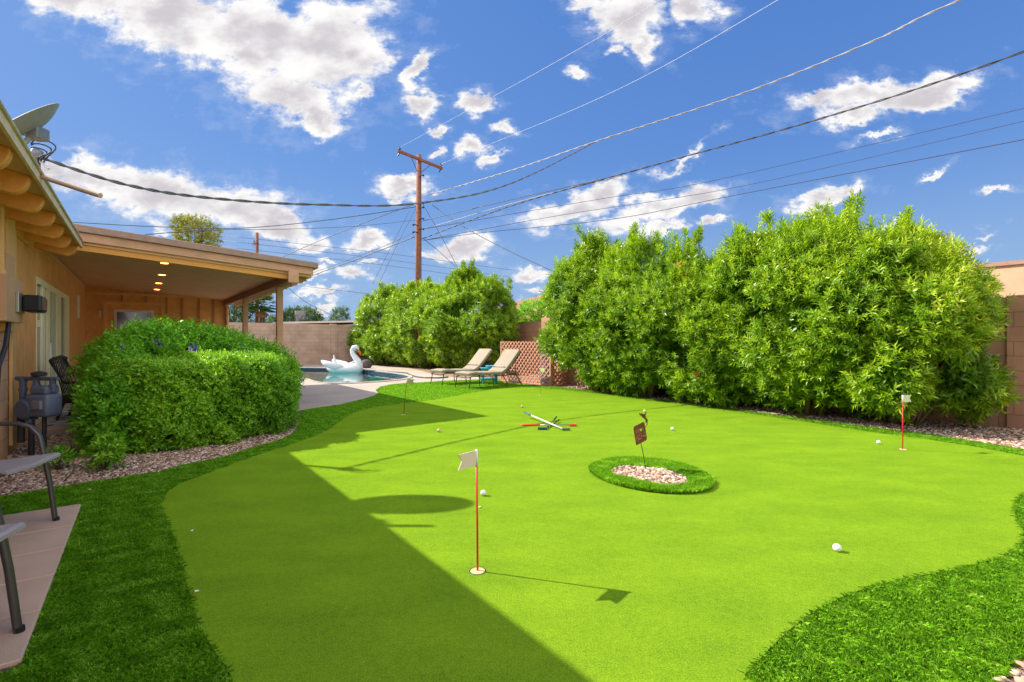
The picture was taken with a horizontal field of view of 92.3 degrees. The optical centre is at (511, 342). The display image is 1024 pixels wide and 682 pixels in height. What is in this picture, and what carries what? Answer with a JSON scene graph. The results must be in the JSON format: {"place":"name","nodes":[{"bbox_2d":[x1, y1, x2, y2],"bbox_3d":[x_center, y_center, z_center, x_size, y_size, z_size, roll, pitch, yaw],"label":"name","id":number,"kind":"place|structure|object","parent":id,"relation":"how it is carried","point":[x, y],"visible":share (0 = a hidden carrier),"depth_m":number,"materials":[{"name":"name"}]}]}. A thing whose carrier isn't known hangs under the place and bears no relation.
{"place":"outdoors","nodes":[
{"label":"outdoors","id":0,"kind":"place"},
{"bbox_2d":[0,420,298,495],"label":"gravel","id":1,"kind":"structure","parent":0,"point":[156,461],"depth_m":4.95,"materials":[{"name":"beige gravel"}]},
{"bbox_2d":[14,371,61,454],"bbox_3d":[-5.056,0.762,5.218,0.510,0.915,0.205,0,0,8],"label":"gas meter","id":2,"kind":"object","parent":1,"relation":"on","point":[44,402],"visible":0.97,"depth_m":5.18,"materials":[{"name":"grey metal"}]},
{"bbox_2d":[38,443,77,469],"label":"weed","id":3,"kind":"object","parent":1,"relation":"on","point":[63,451],"visible":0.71,"depth_m":4.62,"materials":[{"name":"green plant"}]},
{"bbox_2d":[62,462,77,481],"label":"twig","id":4,"kind":"object","parent":1,"relation":"on","point":[75,463],"visible":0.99,"depth_m":4.22,"materials":[{"name":"brown wood"}]},
{"bbox_2d":[78,429,127,471],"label":"shrub","id":5,"kind":"object","parent":1,"relation":"on","point":[99,442],"visible":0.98,"depth_m":4.60,"materials":[{"name":"green plant"}]},
{"bbox_2d":[61,313,307,454],"bbox_3d":[-4.716,0.471,6.873,2.397,1.768,3.775,0,0,14],"label":"flowering bush","id":6,"kind":"object","parent":1,"relation":"on","point":[96,413],"visible":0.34,"depth_m":6.07,"materials":[{"name":"green plant"}]},
{"bbox_2d":[84,346,303,454],"bbox_3d":[-3.738,0.650,6.271,1.648,1.221,2.584,0,0,23],"label":"hedge","id":7,"kind":"object","parent":1,"relation":"on","point":[190,398],"visible":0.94,"depth_m":5.69,"materials":[{"name":"green plant"}]},
{"bbox_2d":[298,285,368,293],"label":"overhead wire","id":8,"kind":"object","parent":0,"point":[333,289],"visible":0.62,"depth_m":35.53,"materials":[{"name":"grey"}]},
{"bbox_2d":[301,370,402,382],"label":"water","id":9,"kind":"structure","parent":0,"point":[322,375],"depth_m":18.41,"materials":[{"name":"blue liquid"}]},
{"bbox_2d":[321,345,362,372],"bbox_3d":[-7.365,0.741,21.602,1.668,1.306,1.282,0,0,6],"label":"swan float","id":10,"kind":"object","parent":9,"relation":"on","point":[340,366],"visible":0.97,"depth_m":21.27,"materials":[{"name":"white plastic"}]},
{"bbox_2d":[297,364,478,410],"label":"pool deck","id":11,"kind":"structure","parent":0,"point":[315,394],"depth_m":12.56,"materials":[{"name":"beige concrete"}]},
{"bbox_2d":[299,367,412,383],"bbox_3d":[-7.631,1.183,19.259,4.907,0.034,11.468,0,0,-39],"label":"pool coping","id":12,"kind":"object","parent":11,"relation":"on","point":[409,376],"visible":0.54,"depth_m":15.38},
{"bbox_2d":[300,368,407,377],"bbox_3d":[-7.585,1.318,19.211,4.696,0.244,10.974,0,0,-39],"label":"pool tile","id":13,"kind":"object","parent":12,"relation":"attached to","point":[390,374],"visible":0.08,"depth_m":20.71,"materials":[{"name":"blue tile"}]},
{"bbox_2d":[362,359,371,367],"bbox_3d":[-6.909,1.020,23.273,0.594,0.486,0.486,0,0,0],"label":"edge rock","id":14,"kind":"object","parent":11,"relation":"on","point":[367,363],"visible":0.65,"depth_m":23.10,"materials":[{"name":"grey stone"}]},
{"bbox_2d":[0,0,1023,324],"label":"sky","id":15,"kind":"structure","parent":0,"point":[290,101],"materials":[{"name":"blue"}]},
{"bbox_2d":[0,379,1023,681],"bbox_3d":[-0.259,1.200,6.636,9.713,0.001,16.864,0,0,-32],"label":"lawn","id":16,"kind":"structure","parent":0,"point":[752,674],"depth_m":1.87,"materials":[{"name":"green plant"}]},
{"bbox_2d":[430,349,492,384],"bbox_3d":[-1.463,0.695,14.695,1.921,1.027,0.644,0,0,-41],"label":"sun lounger","id":17,"kind":"object","parent":16,"relation":"on","point":[477,360],"visible":0.79,"depth_m":14.84,"materials":[{"name":"beige fabric"}]},
{"bbox_2d":[455,349,521,388],"bbox_3d":[-0.616,0.695,13.449,1.921,1.027,0.644,0,0,-43],"label":"sun lounger","id":18,"kind":"object","parent":16,"relation":"on","point":[502,365],"visible":0.96,"depth_m":13.58,"materials":[{"name":"beige fabric"}]},
{"bbox_2d":[480,367,497,383],"bbox_3d":[-0.660,0.960,14.250,0.500,0.481,0.488,0,0,-8],"label":"side table","id":19,"kind":"object","parent":16,"relation":"on","point":[483,379],"visible":0.68,"depth_m":14.05,"materials":[{"name":"teal plastic"}]},
{"bbox_2d":[162,388,1023,681],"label":"putting green","id":20,"kind":"object","parent":16,"relation":"on","point":[344,550],"visible":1,"depth_m":3.01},
{"bbox_2d":[401,379,414,414],"bbox_3d":[-1.722,0.900,8.114,0.226,0.601,0.092,0,0,0],"label":"golf flag","id":21,"kind":"object","parent":20,"relation":"on","point":[409,381],"visible":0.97,"depth_m":8.13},
{"bbox_2d":[458,449,485,574],"bbox_3d":[-0.196,0.877,2.513,0.087,0.645,0.177,0,0,23],"label":"golf flag","id":22,"kind":"object","parent":20,"relation":"on","point":[469,459],"visible":1,"depth_m":2.54,"materials":[{"name":"fabric"}]},
{"bbox_2d":[524,411,569,429],"bbox_3d":[0.453,1.134,7.188,0.105,0.094,1.299,0,0,-27],"label":"putter","id":23,"kind":"object","parent":20,"relation":"on","point":[547,421],"visible":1,"depth_m":7.06,"materials":[{"name":"silver metal"}]},
{"bbox_2d":[538,416,556,429],"bbox_3d":[0.572,1.161,7.138,0.129,0.045,1.007,0,0,20],"label":"putter","id":24,"kind":"object","parent":20,"relation":"on","point":[542,428],"visible":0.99,"depth_m":6.68,"materials":[{"name":"metal"}]},
{"bbox_2d":[521,424,576,425],"bbox_3d":[0.525,1.166,6.988,0.788,0.035,0.042,0,0,1],"label":"putter","id":25,"kind":"object","parent":20,"relation":"on","point":[546,424],"visible":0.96,"depth_m":6.99,"materials":[{"name":"metal"}]},
{"bbox_2d":[832,543,841,551],"bbox_3d":[1.848,1.164,2.794,0.045,0.045,0.045,0,0,0],"label":"golf ball","id":26,"kind":"object","parent":20,"relation":"on","point":[837,547],"visible":1,"depth_m":2.78,"materials":[{"name":"white plastic"}]},
{"bbox_2d":[899,395,910,449],"bbox_3d":[4.374,0.890,5.485,0.173,0.620,0.088,0,0,-36],"label":"golf flag","id":27,"kind":"object","parent":20,"relation":"on","point":[905,398],"visible":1,"depth_m":5.46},
{"bbox_2d":[8,379,1023,675],"bbox_3d":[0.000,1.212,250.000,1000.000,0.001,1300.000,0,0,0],"label":"ground","id":28,"kind":"structure","parent":0,"point":[498,379],"depth_m":13.95,"materials":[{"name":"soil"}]},
{"bbox_2d":[0,664,18,674],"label":"paver bedding","id":29,"kind":"object","parent":28,"relation":"on","point":[8,668],"visible":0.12,"depth_m":1.79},
{"bbox_2d":[0,504,80,668],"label":"paving","id":30,"kind":"structure","parent":29,"relation":"on","point":[38,543],"depth_m":2.58,"materials":[{"name":"beige concrete"}]},
{"bbox_2d":[0,505,25,633],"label":"patio chair","id":31,"kind":"object","parent":30,"relation":"on","point":[6,532],"visible":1,"depth_m":1.97,"materials":[{"name":"grey metal"}]},
{"bbox_2d":[0,422,60,520],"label":"patio chair","id":32,"kind":"object","parent":30,"relation":"on","point":[15,465],"visible":1,"depth_m":3.17,"materials":[{"name":"grey metal"}]},
{"bbox_2d":[27,403,76,437],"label":"patio floor","id":33,"kind":"structure","parent":28,"relation":"on","point":[57,429],"depth_m":6.47,"materials":[{"name":"concrete"}]},
{"bbox_2d":[47,403,76,425],"bbox_3d":[-6.214,1.109,8.577,2.450,0.010,3.220,0,0,-37],"label":"rug","id":34,"kind":"object","parent":33,"relation":"on","point":[62,417],"depth_m":7.07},
{"bbox_2d":[49,355,82,420],"bbox_3d":[-6.381,0.648,7.343,0.660,0.937,0.659,0,0,-28],"label":"wicker chair","id":35,"kind":"object","parent":34,"relation":"on","point":[57,369],"visible":0.51,"depth_m":7.06,"materials":[{"name":"black wicker"}]},
{"bbox_2d":[0,99,317,459],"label":"house","id":36,"kind":"structure","parent":28,"relation":"on","point":[65,291],"depth_m":7.68,"materials":[{"name":"beige wood"}]},
{"bbox_2d":[12,103,58,143],"bbox_3d":[-4.739,-1.939,4.722,0.590,0.900,0.641,0,0,0],"label":"satellite dish","id":37,"kind":"object","parent":36,"relation":"attached to","point":[30,124],"visible":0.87,"depth_m":4.75,"materials":[{"name":"grey metal"}]},
{"bbox_2d":[30,140,55,169],"bbox_3d":[-5.509,-1.889,5.780,0.312,0.978,0.174,0,0,0],"label":"service mast","id":38,"kind":"object","parent":36,"relation":"attached to","point":[39,155],"visible":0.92,"depth_m":5.74,"materials":[{"name":"grey metal"}]},
{"bbox_2d":[43,142,594,206],"bbox_3d":[-1.293,-4.631,11.752,0.348,5.235,14.724,0,0,36],"label":"overhead wire","id":39,"kind":"object","parent":38,"relation":"attached to","point":[159,191],"visible":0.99,"depth_m":7.84,"materials":[{"name":"grey"}]},
{"bbox_2d":[35,276,68,424],"bbox_3d":[-7.605,0.105,8.165,0.090,2.030,3.710,0,0,-37],"label":"sliding door","id":40,"kind":"structure","parent":36,"relation":"in","point":[52,326],"depth_m":7.89,"materials":[{"name":"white glass"}]},
{"bbox_2d":[102,301,165,337],"bbox_3d":[-9.941,0.065,12.954,1.320,2.270,0.145,0,0,-37],"label":"window","id":41,"kind":"structure","parent":36,"relation":"in","point":[118,312],"depth_m":12.83,"materials":[{"name":"beige"}]},
{"bbox_2d":[167,213,223,246],"bbox_3d":[-25.634,-4.682,40.030,4.276,11.802,3.748,0,0,0],"label":"tree","id":42,"kind":"object","parent":28,"relation":"on","point":[184,222],"visible":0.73,"depth_m":39.37,"materials":[{"name":"green plant"}]},
{"bbox_2d":[228,302,255,322],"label":"tree","id":43,"kind":"object","parent":28,"relation":"on","point":[235,312],"visible":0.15,"depth_m":41.58,"materials":[{"name":"green plant"}]},
{"bbox_2d":[252,232,258,322],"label":"power pole","id":44,"kind":"object","parent":28,"relation":"on","point":[256,242],"visible":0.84,"depth_m":43.90,"materials":[{"name":"brown wood"}]},
{"bbox_2d":[222,235,508,269],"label":"overhead wire","id":45,"kind":"object","parent":44,"relation":"attached to","point":[352,249],"visible":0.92,"depth_m":47.70,"materials":[{"name":"grey"}]},
{"bbox_2d":[230,241,507,276],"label":"overhead wire","id":46,"kind":"object","parent":44,"relation":"attached to","point":[353,255],"visible":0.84,"depth_m":47.75,"materials":[{"name":"grey"}]},
{"bbox_2d":[228,247,509,282],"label":"overhead wire","id":47,"kind":"object","parent":44,"relation":"attached to","point":[337,259],"visible":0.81,"depth_m":47.10,"materials":[{"name":"grey"}]},
{"bbox_2d":[248,294,275,322],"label":"palm tree","id":48,"kind":"object","parent":28,"relation":"on","point":[261,314],"visible":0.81,"depth_m":42.77,"materials":[{"name":"green plant"}]},
{"bbox_2d":[265,314,286,322],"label":"tree","id":49,"kind":"object","parent":28,"relation":"on","point":[271,318],"visible":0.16,"depth_m":45.68,"materials":[{"name":"green plant"}]},
{"bbox_2d":[274,305,325,323],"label":"tree","id":50,"kind":"object","parent":28,"relation":"on","point":[288,314],"visible":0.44,"depth_m":43.26,"materials":[{"name":"green plant"}]},
{"bbox_2d":[229,322,402,364],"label":"block wall","id":51,"kind":"structure","parent":28,"relation":"on","point":[312,343],"depth_m":26.13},
{"bbox_2d":[283,311,385,324],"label":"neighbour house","id":52,"kind":"structure","parent":28,"relation":"on","point":[298,315],"depth_m":42.53,"materials":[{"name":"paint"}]},
{"bbox_2d":[328,304,350,324],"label":"tree","id":53,"kind":"object","parent":28,"relation":"on","point":[342,312],"visible":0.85,"depth_m":46.76,"materials":[{"name":"green plant"}]},
{"bbox_2d":[298,362,398,365],"bbox_3d":[-16.840,1.175,21.120,26.400,0.070,0.500,0,0,-37],"label":"ledge","id":54,"kind":"object","parent":28,"relation":"on","point":[322,364],"depth_m":25.81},
{"bbox_2d":[376,363,538,379],"bbox_3d":[-3.151,1.202,21.699,3.803,0.001,15.500,0,0,-37],"label":"planting bed","id":55,"kind":"object","parent":28,"relation":"on","point":[428,368],"visible":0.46,"depth_m":22.12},
{"bbox_2d":[346,281,414,364],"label":"oleander","id":56,"kind":"object","parent":55,"relation":"on","point":[368,345],"visible":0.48,"depth_m":26.01,"materials":[{"name":"green plant"}]},
{"bbox_2d":[397,146,442,367],"bbox_3d":[-4.464,-3.977,23.954,0.602,10.397,2.884,0,0,45],"label":"power pole","id":57,"kind":"object","parent":55,"relation":"on","point":[418,256],"visible":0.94,"depth_m":23.89,"materials":[{"name":"brown wood"}]},
{"bbox_2d":[73,206,415,228],"bbox_3d":[-14.229,-6.015,23.165,19.241,1.300,1.382,0,0,-9],"label":"overhead wire","id":58,"kind":"object","parent":57,"relation":"attached to","point":[246,227],"visible":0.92,"depth_m":23.97,"materials":[{"name":"grey"}]},
{"bbox_2d":[82,220,413,243],"bbox_3d":[-7.112,-3.689,15.554,3.635,4.636,17.245,0,0,5],"label":"overhead wire","id":59,"kind":"object","parent":57,"relation":"attached to","point":[254,229],"visible":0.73,"depth_m":16.45,"materials":[{"name":"grey"}]},
{"bbox_2d":[283,204,413,256],"bbox_3d":[-11.365,-5.040,26.763,14.428,3.546,0.553,0,0,25],"label":"overhead wire","id":60,"kind":"object","parent":57,"relation":"attached to","point":[347,229],"visible":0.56,"depth_m":25.26,"materials":[{"name":"grey"}]},
{"bbox_2d":[313,233,412,272],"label":"overhead wire","id":61,"kind":"object","parent":57,"relation":"attached to","point":[364,253],"visible":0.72,"depth_m":27.16,"materials":[{"name":"grey"}]},
{"bbox_2d":[312,236,414,275],"bbox_3d":[-9.991,-4.478,28.439,13.739,1.428,0.202,0,0,41],"label":"overhead wire","id":62,"kind":"object","parent":57,"relation":"attached to","point":[365,256],"visible":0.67,"depth_m":26.48,"materials":[{"name":"grey"}]},
{"bbox_2d":[431,204,551,270],"bbox_3d":[-1.095,-4.688,21.265,7.922,4.196,0.069,0,0,44],"label":"overhead wire","id":63,"kind":"object","parent":57,"relation":"attached to","point":[494,243],"visible":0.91,"depth_m":20.78,"materials":[{"name":"grey"}]},
{"bbox_2d":[429,175,621,227],"bbox_3d":[-0.116,-5.763,20.698,10.389,0.351,0.033,0,0,39],"label":"overhead wire","id":64,"kind":"object","parent":57,"relation":"attached to","point":[514,202],"visible":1,"depth_m":20.78,"materials":[{"name":"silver metal"}]},
{"bbox_2d":[423,170,634,220],"bbox_3d":[0.129,-5.976,20.436,11.448,0.089,0.121,0,0,39],"label":"overhead wire","id":65,"kind":"object","parent":57,"relation":"attached to","point":[512,199],"visible":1,"depth_m":20.45,"materials":[{"name":"grey metal"}]},
{"bbox_2d":[401,0,658,146],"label":"overhead wire","id":66,"kind":"object","parent":57,"relation":"attached to","point":[544,68],"visible":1,"depth_m":15.07,"materials":[{"name":"grey metal"}]},
{"bbox_2d":[442,0,777,163],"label":"overhead wire","id":67,"kind":"object","parent":57,"relation":"attached to","point":[632,82],"visible":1,"depth_m":15.47,"materials":[{"name":"grey metal"}]},
{"bbox_2d":[427,0,960,195],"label":"overhead wire","id":68,"kind":"object","parent":57,"relation":"attached to","point":[933,11],"visible":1,"depth_m":15.22,"materials":[{"name":"silver metal"}]},
{"bbox_2d":[422,50,1023,238],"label":"overhead wire","id":69,"kind":"object","parent":57,"relation":"attached to","point":[959,74],"visible":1,"depth_m":13.52,"materials":[{"name":"grey"}]},
{"bbox_2d":[423,139,1023,240],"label":"overhead wire","id":70,"kind":"object","parent":57,"relation":"attached to","point":[755,191],"visible":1,"depth_m":19.97,"materials":[{"name":"grey metal"}]},
{"bbox_2d":[425,108,1023,228],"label":"overhead wire","id":71,"kind":"object","parent":57,"relation":"attached to","point":[736,175],"visible":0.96,"depth_m":26.63,"materials":[{"name":"grey metal"}]},
{"bbox_2d":[426,121,1023,239],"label":"overhead wire","id":72,"kind":"object","parent":57,"relation":"attached to","point":[735,187],"visible":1,"depth_m":27.49,"materials":[{"name":"grey metal"}]},
{"bbox_2d":[373,275,467,368],"bbox_3d":[-4.463,-0.969,24.296,3.740,4.627,6.520,0,0,-38],"label":"oleander","id":73,"kind":"object","parent":55,"relation":"on","point":[407,353],"visible":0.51,"depth_m":23.19,"materials":[{"name":"green plant"}]},
{"bbox_2d":[411,257,520,369],"bbox_3d":[-2.321,-1.170,21.173,3.691,5.028,6.925,0,0,-33],"label":"oleander","id":74,"kind":"object","parent":55,"relation":"on","point":[488,326],"visible":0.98,"depth_m":19.54,"materials":[{"name":"green plant"}]},
{"bbox_2d":[413,317,544,372],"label":"block wall","id":75,"kind":"structure","parent":28,"relation":"on","point":[527,331],"depth_m":19.99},
{"bbox_2d":[479,295,547,320],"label":"neighbour house","id":76,"kind":"structure","parent":28,"relation":"on","point":[518,303],"depth_m":30.01,"materials":[{"name":"pink paint"}]},
{"bbox_2d":[500,341,550,385],"bbox_3d":[0.368,0.580,14.576,0.040,1.264,2.365,0,0,-37],"label":"lattice panel","id":77,"kind":"object","parent":28,"relation":"on","point":[515,380],"visible":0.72,"depth_m":14.43,"materials":[{"name":"brown wood"}]},
{"bbox_2d":[516,295,546,321],"bbox_3d":[1.197,-0.630,24.517,2.216,3.695,1.910,0,0,0],"label":"tree","id":78,"kind":"object","parent":28,"relation":"on","point":[530,308],"visible":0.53,"depth_m":24.13,"materials":[{"name":"green plant"}]},
{"bbox_2d":[531,345,553,383],"bbox_3d":[0.801,0.535,14.422,0.430,1.330,1.051,0,0,-45],"label":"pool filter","id":79,"kind":"object","parent":28,"relation":"on","point":[548,367],"visible":0.13,"depth_m":14.03,"materials":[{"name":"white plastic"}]},
{"bbox_2d":[551,360,566,385],"bbox_3d":[1.330,0.580,13.810,0.585,1.264,0.040,0,0,-37],"label":"lattice panel","id":80,"kind":"object","parent":28,"relation":"on","point":[552,377],"visible":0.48,"depth_m":13.75,"materials":[{"name":"brown wood"}]},
{"bbox_2d":[541,295,1023,428],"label":"block wall","id":81,"kind":"structure","parent":28,"relation":"on","point":[1011,348],"depth_m":6.87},
{"bbox_2d":[568,385,1023,448],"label":"gravel","id":82,"kind":"structure","parent":28,"relation":"on","point":[1002,436],"depth_m":7.06,"materials":[{"name":"beige gravel"}]},
{"bbox_2d":[532,221,649,392],"bbox_3d":[2.019,-0.872,12.231,2.999,4.210,3.222,0,0,0],"label":"oleander","id":83,"kind":"object","parent":82,"relation":"on","point":[561,335],"visible":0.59,"depth_m":11.70,"materials":[{"name":"green plant"}]},
{"bbox_2d":[572,221,718,399],"bbox_3d":[2.912,-0.737,10.890,2.754,4.139,3.908,0,0,-44],"label":"oleander","id":84,"kind":"object","parent":82,"relation":"on","point":[617,301],"visible":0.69,"depth_m":10.26,"materials":[{"name":"green plant"}]},
{"bbox_2d":[644,254,777,408],"bbox_3d":[3.966,-0.276,9.504,2.344,3.110,3.055,0,0,-27],"label":"oleander","id":85,"kind":"object","parent":82,"relation":"on","point":[705,350],"visible":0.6,"depth_m":8.93,"materials":[{"name":"green plant"}]},
{"bbox_2d":[700,187,945,419],"bbox_3d":[5.003,-0.674,8.026,2.851,3.848,3.373,0,0,-17],"label":"oleander","id":86,"kind":"object","parent":82,"relation":"on","point":[807,332],"visible":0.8,"depth_m":7.45,"materials":[{"name":"green plant"}]},
{"bbox_2d":[820,204,1023,426],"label":"oleander","id":87,"kind":"object","parent":82,"relation":"on","point":[953,309],"visible":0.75,"depth_m":6.45,"materials":[{"name":"green plant"}]},
{"bbox_2d":[954,411,993,427],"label":"seedling","id":88,"kind":"object","parent":82,"relation":"on","point":[973,424],"visible":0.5,"depth_m":6.84,"materials":[{"name":"green plant"}]},
{"bbox_2d":[977,260,1023,297],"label":"neighbour house","id":89,"kind":"structure","parent":28,"relation":"on","point":[1011,276],"depth_m":9.49,"materials":[{"name":"beige paint"}]},
{"bbox_2d":[992,660,1023,681],"bbox_3d":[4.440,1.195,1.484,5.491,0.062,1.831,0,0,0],"label":"gravel","id":90,"kind":"structure","parent":0,"point":[1017,675],"depth_m":1.76,"materials":[{"name":"beige gravel"}]},
{"label":"turf ring","id":91,"kind":"structure","parent":0,"visible":0},
{"bbox_2d":[588,455,714,493],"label":"ring grass","id":92,"kind":"structure","parent":91,"relation":"on","point":[699,479],"depth_m":4.28,"materials":[{"name":"green plant"}]},
{"label":"gravel bed","id":93,"kind":"structure","parent":91,"relation":"on","visible":0},
{"bbox_2d":[611,465,686,483],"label":"gravel","id":94,"kind":"structure","parent":93,"relation":"on","point":[659,475],"depth_m":4.34,"materials":[{"name":"beige gravel"}]},
{"bbox_2d":[633,412,647,468],"bbox_3d":[1.185,0.904,4.482,0.209,0.553,0.062,0,0,-43],"label":"garden sign","id":95,"kind":"object","parent":94,"relation":"on","point":[638,434],"visible":0.99,"depth_m":4.49,"materials":[{"name":"metal"}]}
]}

